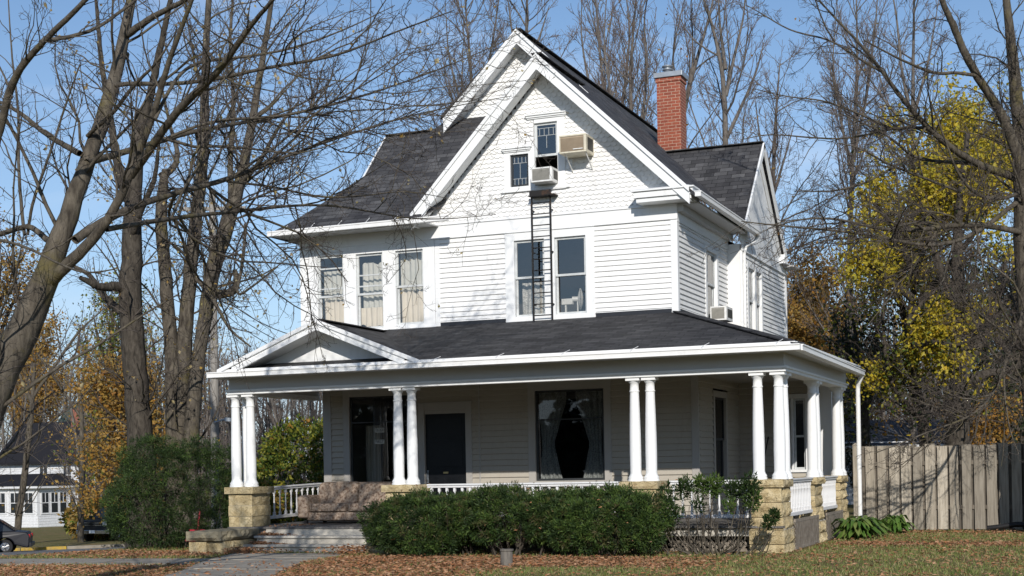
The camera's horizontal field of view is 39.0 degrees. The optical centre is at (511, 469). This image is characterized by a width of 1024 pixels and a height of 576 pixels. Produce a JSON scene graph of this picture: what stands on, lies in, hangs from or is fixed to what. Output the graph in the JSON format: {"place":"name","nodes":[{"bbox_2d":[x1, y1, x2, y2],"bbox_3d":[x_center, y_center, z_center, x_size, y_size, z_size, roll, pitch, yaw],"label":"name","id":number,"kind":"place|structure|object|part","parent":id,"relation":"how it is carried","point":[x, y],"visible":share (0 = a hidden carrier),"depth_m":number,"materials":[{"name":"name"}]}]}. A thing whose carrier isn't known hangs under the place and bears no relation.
{"place":"outdoors","nodes":[
{"label":"outdoors","id":0,"kind":"place"},
{"bbox_2d":[0,547,124,557],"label":"street","id":1,"kind":"structure","parent":0,"point":[36,552],"depth_m":57.43,"materials":[{"name":"grey asphalt"}]},
{"bbox_2d":[0,519,34,551],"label":"sedan","id":2,"kind":"object","parent":1,"relation":"on","point":[14,537],"visible":0.96,"depth_m":59.61,"materials":[{"name":"blue paint"}]},
{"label":"windows","id":3,"kind":"part","parent":2,"relation":"part of","materials":[{"name":"black glass"}]},
{"bbox_2d":[185,510,204,540],"bbox_3d":[-6.087,1.079,27.903,0.420,0.603,0.175,-1,0,22],"label":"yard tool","id":4,"kind":"object","parent":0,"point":[198,521],"visible":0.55,"depth_m":27.91,"materials":[{"name":"red plastic"}]},
{"bbox_2d":[0,479,1023,575],"bbox_3d":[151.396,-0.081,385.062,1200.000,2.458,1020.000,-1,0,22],"label":"ground","id":5,"kind":"structure","parent":0,"point":[50,536],"depth_m":22.24,"materials":[{"name":"brown plant"}]},
{"bbox_2d":[0,207,64,485],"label":"orange tree","id":6,"kind":"object","parent":5,"relation":"on","point":[4,324],"visible":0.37,"depth_m":57.92,"materials":[{"name":"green plant"}]},
{"bbox_2d":[6,305,77,430],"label":"orange tree","id":7,"kind":"object","parent":5,"relation":"on","point":[48,331],"visible":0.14,"depth_m":149.52,"materials":[{"name":"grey plant"}]},
{"bbox_2d":[0,409,104,527],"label":"neighbour house","id":8,"kind":"structure","parent":5,"relation":"on","point":[43,514],"depth_m":110.75,"materials":[{"name":"white wood"}]},
{"bbox_2d":[0,492,6,514],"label":"window","id":9,"kind":"structure","parent":8,"relation":"in","point":[2,494],"depth_m":109.75,"materials":[{"name":"white wood"}]},
{"bbox_2d":[10,492,18,514],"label":"window","id":10,"kind":"structure","parent":8,"relation":"in","point":[12,494],"depth_m":109.23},
{"bbox_2d":[24,491,33,514],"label":"window","id":11,"kind":"structure","parent":8,"relation":"in","point":[28,494],"depth_m":108.34,"materials":[{"name":"white wood"}]},
{"bbox_2d":[39,464,48,473],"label":"window","id":12,"kind":"structure","parent":8,"relation":"in","point":[41,468],"depth_m":113.23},
{"bbox_2d":[40,491,49,513],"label":"window","id":13,"kind":"structure","parent":8,"relation":"in","point":[44,495],"depth_m":108.52,"materials":[{"name":"white wood"}]},
{"bbox_2d":[50,491,58,513],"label":"window","id":14,"kind":"structure","parent":8,"relation":"in","point":[54,504],"depth_m":109.27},
{"bbox_2d":[59,491,67,513],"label":"window","id":15,"kind":"structure","parent":8,"relation":"in","point":[62,505],"depth_m":109.96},
{"bbox_2d":[62,464,72,477],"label":"window","id":16,"kind":"structure","parent":8,"relation":"in","point":[70,466],"depth_m":111.89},
{"bbox_2d":[68,493,76,508],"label":"window","id":17,"kind":"structure","parent":8,"relation":"in","point":[69,498],"depth_m":110.75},
{"bbox_2d":[1,303,112,529],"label":"street tree","id":18,"kind":"object","parent":5,"relation":"on","point":[19,506],"visible":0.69,"depth_m":71.92,"materials":[{"name":"brown plant"}]},
{"bbox_2d":[59,405,78,421],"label":"neighbour house","id":19,"kind":"structure","parent":5,"relation":"on","point":[62,419],"depth_m":145.97,"materials":[{"name":"grey"}]},
{"bbox_2d":[14,544,124,550],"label":"kerb","id":20,"kind":"structure","parent":5,"relation":"on","point":[69,547],"depth_m":65.75,"materials":[{"name":"concrete"}]},
{"bbox_2d":[19,340,154,541],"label":"street tree","id":21,"kind":"object","parent":5,"relation":"on","point":[80,533],"visible":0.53,"depth_m":73.89,"materials":[{"name":"brown plant"}]},
{"bbox_2d":[0,341,192,448],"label":"thicket","id":22,"kind":"object","parent":5,"relation":"on","point":[13,425],"visible":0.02,"depth_m":138.76,"materials":[{"name":"brown plant"}]},
{"bbox_2d":[76,506,124,540],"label":"pickup truck","id":23,"kind":"object","parent":5,"relation":"on","point":[92,527],"visible":0.3,"depth_m":74.51,"materials":[{"name":"grey paint"}]},
{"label":"windows","id":24,"kind":"part","parent":23,"relation":"part of","materials":[{"name":"black glass"}]},
{"bbox_2d":[0,558,210,565],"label":"side walk","id":25,"kind":"structure","parent":5,"relation":"on","point":[136,561],"depth_m":24.27,"materials":[{"name":"concrete"}]},
{"bbox_2d":[48,260,164,493],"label":"olive tree","id":26,"kind":"object","parent":5,"relation":"on","point":[111,340],"visible":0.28,"depth_m":79.80,"materials":[{"name":"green plant"}]},
{"bbox_2d":[56,499,161,539],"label":"leafy shrub","id":27,"kind":"object","parent":5,"relation":"on","point":[69,518],"visible":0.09,"depth_m":77.45,"materials":[{"name":"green plant"}]},
{"bbox_2d":[55,339,164,547],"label":"orange maple tree","id":28,"kind":"object","parent":5,"relation":"on","point":[110,404],"visible":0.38,"depth_m":61.66,"materials":[{"name":"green plant"}]},
{"bbox_2d":[56,0,219,547],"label":"old maple tree","id":29,"kind":"object","parent":5,"relation":"on","point":[135,382],"visible":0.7,"depth_m":35.77,"materials":[{"name":"brown plant"}]},
{"bbox_2d":[41,294,242,526],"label":"thicket","id":30,"kind":"object","parent":5,"relation":"on","point":[155,365],"visible":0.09,"depth_m":87.20,"materials":[{"name":"brown plant"}]},
{"bbox_2d":[98,432,242,549],"bbox_3d":[-6.717,0.454,28.687,2.805,2.473,2.988,-1,0,-36],"label":"yew","id":31,"kind":"object","parent":5,"relation":"on","point":[134,473],"visible":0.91,"depth_m":28.18,"materials":[{"name":"green plant"}]},
{"bbox_2d":[71,0,320,543],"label":"old maple tree","id":32,"kind":"object","parent":5,"relation":"on","point":[186,424],"visible":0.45,"depth_m":36.81,"materials":[{"name":"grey plant"}]},
{"bbox_2d":[182,192,245,528],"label":"utility pole","id":33,"kind":"object","parent":5,"relation":"on","point":[215,403],"visible":0.28,"depth_m":47.87,"materials":[{"name":"grey wood"}]},
{"bbox_2d":[221,298,286,343],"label":"service wires","id":34,"kind":"object","parent":33,"relation":"attached to","point":[252,326],"visible":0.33,"depth_m":41.30,"materials":[{"name":"black rubber"}]},
{"bbox_2d":[218,474,290,526],"bbox_3d":[-5.319,0.911,30.181,1.588,1.614,1.354,-1,0,22],"label":"leafy shrub","id":35,"kind":"object","parent":5,"relation":"on","point":[262,482],"visible":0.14,"depth_m":30.05,"materials":[{"name":"green plant"}]},
{"bbox_2d":[165,553,344,575],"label":"front walk","id":36,"kind":"structure","parent":5,"relation":"on","point":[236,559],"depth_m":22.89,"materials":[{"name":"concrete"}]},
{"bbox_2d":[188,331,323,527],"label":"thicket","id":37,"kind":"object","parent":5,"relation":"on","point":[276,404],"visible":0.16,"depth_m":56.28,"materials":[{"name":"brown plant"}]},
{"bbox_2d":[242,413,323,522],"bbox_3d":[-4.933,0.243,34.421,3.584,3.166,2.527,-1,0,22],"label":"leafy shrub","id":38,"kind":"object","parent":5,"relation":"on","point":[275,458],"visible":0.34,"depth_m":33.82,"materials":[{"name":"green plant"}]},
{"bbox_2d":[0,0,576,474],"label":"maple tree","id":39,"kind":"object","parent":5,"relation":"on","point":[22,330],"visible":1,"depth_m":16.92,"materials":[{"name":"grey plant"}]},
{"bbox_2d":[355,486,499,556],"bbox_3d":[-1.435,0.914,24.690,2.509,1.280,2.117,-1,0,22],"label":"yew shrub","id":40,"kind":"object","parent":5,"relation":"on","point":[438,538],"visible":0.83,"depth_m":24.15,"materials":[{"name":"green plant"}]},
{"bbox_2d":[397,0,515,129],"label":"bare tree","id":41,"kind":"object","parent":5,"relation":"on","point":[467,40],"visible":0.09,"depth_m":59.84,"materials":[{"name":"brown plant"}]},
{"bbox_2d":[500,548,513,566],"bbox_3d":[-0.075,1.336,21.457,0.202,0.319,0.204,-1,0,22],"label":"bucket","id":42,"kind":"object","parent":5,"relation":"on","point":[506,557],"visible":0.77,"depth_m":21.38,"materials":[{"name":"white plastic"}]},
{"bbox_2d":[0,479,1023,575],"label":"fallen leaves","id":43,"kind":"object","parent":5,"relation":"on","point":[365,558],"visible":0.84,"depth_m":22.14,"materials":[{"name":"brown plant"}]},
{"bbox_2d":[439,480,597,555],"bbox_3d":[0.092,0.834,24.161,2.918,1.346,1.853,-1,0,22],"label":"yew shrub","id":44,"kind":"object","parent":5,"relation":"on","point":[495,500],"visible":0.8,"depth_m":23.73,"materials":[{"name":"green plant"}]},
{"bbox_2d":[455,0,582,70],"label":"bare tree","id":45,"kind":"object","parent":5,"relation":"on","point":[526,22],"visible":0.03,"depth_m":57.92,"materials":[{"name":"brown plant"}]},
{"bbox_2d":[186,28,865,553],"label":"victorian house","id":46,"kind":"structure","parent":5,"relation":"on","point":[642,370],"depth_m":27.97,"materials":[{"name":"white paint"}]},
{"bbox_2d":[308,247,350,323],"bbox_3d":[-3.669,-3.604,29.563,0.985,1.840,0.327,-1,0,22],"label":"window","id":47,"kind":"structure","parent":46,"relation":"in","point":[339,313],"depth_m":29.57,"materials":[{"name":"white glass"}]},
{"bbox_2d":[297,481,391,523],"bbox_3d":[-3.055,0.644,28.608,2.205,0.824,1.015,-1,0,22],"label":"sofa","id":48,"kind":"object","parent":46,"relation":"on","point":[340,501],"visible":0.64,"depth_m":28.52,"materials":[{"name":"fabric"}]},
{"bbox_2d":[349,243,389,329],"bbox_3d":[-2.823,-3.649,29.208,0.929,1.780,0.308,-1,0,22],"label":"window","id":49,"kind":"structure","parent":46,"relation":"in","point":[375,311],"depth_m":29.23,"materials":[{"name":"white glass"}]},
{"bbox_2d":[375,428,383,432],"bbox_3d":[-2.752,-0.813,30.035,0.215,0.095,0.008,-1,0,22],"label":"window sign","id":50,"kind":"object","parent":46,"relation":"attached to","point":[378,430],"visible":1,"depth_m":30.04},
{"bbox_2d":[375,440,383,443],"bbox_3d":[-2.752,-0.573,30.037,0.215,0.085,0.008,-1,0,22],"label":"window sign","id":51,"kind":"object","parent":46,"relation":"attached to","point":[379,441],"visible":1,"depth_m":30.04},
{"bbox_2d":[342,389,418,481],"bbox_3d":[-2.659,-0.592,30.178,1.770,2.220,0.486,-1,0,22],"label":"door","id":52,"kind":"structure","parent":46,"relation":"in","point":[373,451],"depth_m":30.28,"materials":[{"name":"black glass"}]},
{"bbox_2d":[388,240,435,329],"bbox_3d":[-1.940,-3.675,28.859,1.048,1.760,0.327,-1,0,22],"label":"window","id":53,"kind":"structure","parent":46,"relation":"in","point":[418,316],"depth_m":28.88,"materials":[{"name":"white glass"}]},
{"bbox_2d":[416,401,472,494],"bbox_3d":[-1.345,-0.178,29.449,1.240,2.395,0.130,-1,0,22],"label":"door","id":54,"kind":"structure","parent":46,"relation":"in","point":[445,449],"depth_m":29.47,"materials":[{"name":"wood"}]},
{"bbox_2d":[503,148,535,191],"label":"window","id":55,"kind":"structure","parent":46,"relation":"in","point":[509,179],"depth_m":27.91,"materials":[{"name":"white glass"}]},
{"bbox_2d":[505,230,549,321],"bbox_3d":[0.365,-3.702,27.980,0.954,1.790,0.436,-1,0,22],"label":"window","id":56,"kind":"structure","parent":46,"relation":"in","point":[512,279],"depth_m":27.93,"materials":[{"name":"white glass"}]},
{"bbox_2d":[528,189,557,320],"bbox_3d":[0.617,-4.077,27.559,0.530,2.470,0.240,-1,0,22],"label":"ladder","id":57,"kind":"object","parent":46,"relation":"attached to","point":[540,193],"visible":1,"depth_m":27.53,"materials":[{"name":"black metal"}]},
{"bbox_2d":[531,166,557,185],"bbox_3d":[0.640,-5.585,27.549,0.430,0.275,0.440,-1,0,22],"label":"air conditioner","id":58,"kind":"object","parent":46,"relation":"attached to","point":[539,177],"visible":0.94,"depth_m":27.38,"materials":[{"name":"white metal"}]},
{"bbox_2d":[533,116,566,190],"bbox_3d":[0.725,-6.054,27.638,0.664,1.420,0.106,-1,0,22],"label":"window","id":59,"kind":"structure","parent":46,"relation":"in","point":[559,120],"depth_m":27.60,"materials":[{"name":"white wood"}]},
{"bbox_2d":[527,379,612,486],"bbox_3d":[1.153,-0.701,28.473,1.780,2.080,0.200,-1,0,22],"label":"window","id":60,"kind":"structure","parent":46,"relation":"in","point":[593,397],"depth_m":28.47,"materials":[{"name":"black glass"}]},
{"bbox_2d":[549,226,594,319],"bbox_3d":[1.153,-3.717,27.500,0.945,1.790,0.140,-1,0,22],"label":"window","id":61,"kind":"structure","parent":46,"relation":"in","point":[587,233],"depth_m":27.44,"materials":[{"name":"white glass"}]},
{"bbox_2d":[559,133,593,171],"bbox_3d":[1.218,-5.948,27.170,0.540,0.610,0.482,-1,0,22],"label":"air conditioner","id":62,"kind":"object","parent":46,"relation":"attached to","point":[572,146],"visible":1,"depth_m":27.01,"materials":[{"name":"beige metal"}]},
{"bbox_2d":[704,244,718,317],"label":"window","id":63,"kind":"structure","parent":46,"relation":"in","point":[713,253],"depth_m":29.41,"materials":[{"name":"white wood"}]},
{"bbox_2d":[712,390,728,486],"bbox_3d":[4.163,-0.601,29.035,0.140,1.930,1.180,-1,0,22],"label":"window","id":64,"kind":"structure","parent":46,"relation":"in","point":[718,395],"depth_m":29.43,"materials":[{"name":"white wood"}]},
{"bbox_2d":[710,306,732,321],"bbox_3d":[4.208,-3.107,28.977,0.340,0.280,0.540,-1,0,22],"label":"air conditioner","id":65,"kind":"object","parent":46,"relation":"attached to","point":[723,313],"visible":0.77,"depth_m":28.75,"materials":[{"name":"white metal"}]},
{"bbox_2d":[746,262,756,329],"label":"window","id":66,"kind":"structure","parent":46,"relation":"in","point":[751,310],"depth_m":31.29,"materials":[{"name":"white wood"}]},
{"bbox_2d":[755,267,763,331],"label":"window","id":67,"kind":"structure","parent":46,"relation":"in","point":[759,319],"depth_m":31.93,"materials":[{"name":"white wood"}]},
{"bbox_2d":[788,394,792,471],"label":"window","id":68,"kind":"structure","parent":46,"relation":"in","point":[789,395],"depth_m":30.17,"materials":[{"name":"clear glass"}]},
{"bbox_2d":[791,394,806,471],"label":"window","id":69,"kind":"structure","parent":46,"relation":"in","point":[799,396],"depth_m":30.10,"materials":[{"name":"white wood"}]},
{"bbox_2d":[806,394,819,470],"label":"window","id":70,"kind":"structure","parent":46,"relation":"in","point":[806,394],"depth_m":29.99,"materials":[{"name":"white glass"}]},
{"bbox_2d":[535,480,679,556],"bbox_3d":[1.470,0.821,23.586,2.513,1.324,2.065,-1,0,22],"label":"yew shrub","id":71,"kind":"object","parent":5,"relation":"on","point":[614,501],"visible":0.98,"depth_m":23.02,"materials":[{"name":"green plant"}]},
{"bbox_2d":[565,0,663,124],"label":"bare tree","id":72,"kind":"object","parent":5,"relation":"on","point":[602,77],"visible":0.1,"depth_m":51.97,"materials":[{"name":"brown plant"}]},
{"bbox_2d":[562,0,668,127],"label":"bare tree","id":73,"kind":"object","parent":5,"relation":"on","point":[630,80],"visible":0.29,"depth_m":45.95,"materials":[{"name":"grey plant"}]},
{"bbox_2d":[621,0,750,243],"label":"bare tree","id":74,"kind":"object","parent":5,"relation":"on","point":[692,66],"visible":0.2,"depth_m":49.88,"materials":[{"name":"grey plant"}]},
{"bbox_2d":[655,468,782,555],"bbox_3d":[3.289,0.883,23.099,2.125,1.824,0.911,-1,0,22],"label":"leggy yew","id":75,"kind":"object","parent":5,"relation":"on","point":[709,484],"visible":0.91,"depth_m":23.09,"materials":[{"name":"green plant"}]},
{"bbox_2d":[664,0,798,328],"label":"bare tree","id":76,"kind":"object","parent":5,"relation":"on","point":[725,87],"visible":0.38,"depth_m":47.96,"materials":[{"name":"grey plant"}]},
{"bbox_2d":[715,26,860,348],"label":"bare tree","id":77,"kind":"object","parent":5,"relation":"on","point":[775,146],"visible":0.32,"depth_m":61.37,"materials":[{"name":"grey plant"}]},
{"bbox_2d":[787,232,871,418],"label":"orange tree","id":78,"kind":"object","parent":5,"relation":"on","point":[796,332],"visible":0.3,"depth_m":61.13,"materials":[{"name":"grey plant"}]},
{"bbox_2d":[788,0,910,420],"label":"bare tree","id":79,"kind":"object","parent":5,"relation":"on","point":[834,79],"visible":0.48,"depth_m":54.93,"materials":[{"name":"grey plant"}]},
{"bbox_2d":[684,0,1023,487],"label":"maple tree","id":80,"kind":"object","parent":5,"relation":"on","point":[1013,134],"visible":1,"depth_m":26.77,"materials":[{"name":"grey plant"}]},
{"bbox_2d":[831,517,885,538],"bbox_3d":[6.489,1.106,27.209,1.022,0.393,1.102,-1,0,3],"label":"hosta","id":81,"kind":"object","parent":5,"relation":"on","point":[854,528],"visible":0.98,"depth_m":26.96,"materials":[{"name":"green plant"}]},
{"bbox_2d":[808,285,923,494],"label":"dark green tree","id":82,"kind":"object","parent":5,"relation":"on","point":[866,427],"visible":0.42,"depth_m":45.84,"materials":[{"name":"green plant"}]},
{"bbox_2d":[849,515,894,535],"bbox_3d":[6.951,1.096,28.194,0.967,0.396,1.029,-1,0,-11],"label":"hosta","id":83,"kind":"object","parent":5,"relation":"on","point":[883,522],"visible":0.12,"depth_m":28.04,"materials":[{"name":"green plant"}]},
{"bbox_2d":[844,418,946,503],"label":"garage","id":84,"kind":"structure","parent":5,"relation":"on","point":[882,440],"depth_m":50.96,"materials":[{"name":"grey"}]},
{"bbox_2d":[794,0,1001,443],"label":"bare tree","id":85,"kind":"object","parent":5,"relation":"on","point":[886,102],"visible":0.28,"depth_m":49.97,"materials":[{"name":"brown plant"}]},
{"bbox_2d":[881,514,914,533],"bbox_3d":[7.750,1.105,29.142,0.779,0.388,0.770,-1,0,3],"label":"hosta","id":86,"kind":"object","parent":5,"relation":"on","point":[900,523],"visible":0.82,"depth_m":28.96,"materials":[{"name":"green plant"}]},
{"bbox_2d":[821,294,1011,443],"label":"thicket","id":87,"kind":"object","parent":5,"relation":"on","point":[900,408],"visible":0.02,"depth_m":58.67,"materials":[{"name":"brown plant"}]},
{"bbox_2d":[826,61,1022,445],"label":"yellow maple tree","id":88,"kind":"object","parent":5,"relation":"on","point":[913,340],"visible":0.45,"depth_m":39.24,"materials":[{"name":"yellow leaf"},{"name":"dark bark"},{"name":"twig bark"}]},
{"bbox_2d":[869,342,985,419],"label":"thicket","id":89,"kind":"object","parent":5,"relation":"on","point":[901,409],"depth_m":72.44,"materials":[{"name":"brown plant"}]},
{"bbox_2d":[851,86,1022,445],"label":"dark tree","id":90,"kind":"object","parent":5,"relation":"on","point":[974,378],"visible":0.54,"depth_m":37.83,"materials":[{"name":"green plant"}]},
{"bbox_2d":[853,443,1023,530],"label":"wooden fence","id":91,"kind":"object","parent":5,"relation":"on","point":[953,487],"visible":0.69,"depth_m":29.91,"materials":[{"name":"beige wood"}]},
{"bbox_2d":[937,376,1022,444],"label":"orange shrub","id":92,"kind":"object","parent":5,"relation":"on","point":[988,430],"visible":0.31,"depth_m":41.98,"materials":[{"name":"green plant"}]},
{"bbox_2d":[937,221,1023,443],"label":"dark green tree","id":93,"kind":"object","parent":5,"relation":"on","point":[1020,429],"visible":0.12,"depth_m":43.74,"materials":[{"name":"green plant"}]},
{"bbox_2d":[987,522,1023,530],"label":"drain pipe","id":94,"kind":"object","parent":5,"relation":"on","point":[1005,525],"visible":1,"depth_m":29.09,"materials":[{"name":"black plastic"}]},
{"bbox_2d":[0,0,1023,476],"label":"sky","id":95,"kind":"structure","parent":0,"point":[39,67],"materials":[{"name":"blue"}]},
{"bbox_2d":[562,298,573,311],"bbox_3d":[1.073,-3.126,27.802,0.220,0.308,0.080,-1,0,22],"label":"desk lamp","id":96,"kind":"object","parent":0,"point":[566,302],"visible":0.69,"depth_m":27.78,"materials":[{"name":"white plastic"}]},
{"bbox_3d":[0.973,-2.478,28.057,1.400,0.980,0.590,-1,0,22],"label":"table","id":97,"kind":"object","parent":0,"visible":0},
{"bbox_2d":[572,288,582,310],"bbox_3d":[1.277,-3.228,27.782,0.251,0.509,0.400,-1,0,22],"label":"fan","id":98,"kind":"object","parent":97,"relation":"on","point":[578,300],"visible":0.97,"depth_m":27.72}
]}

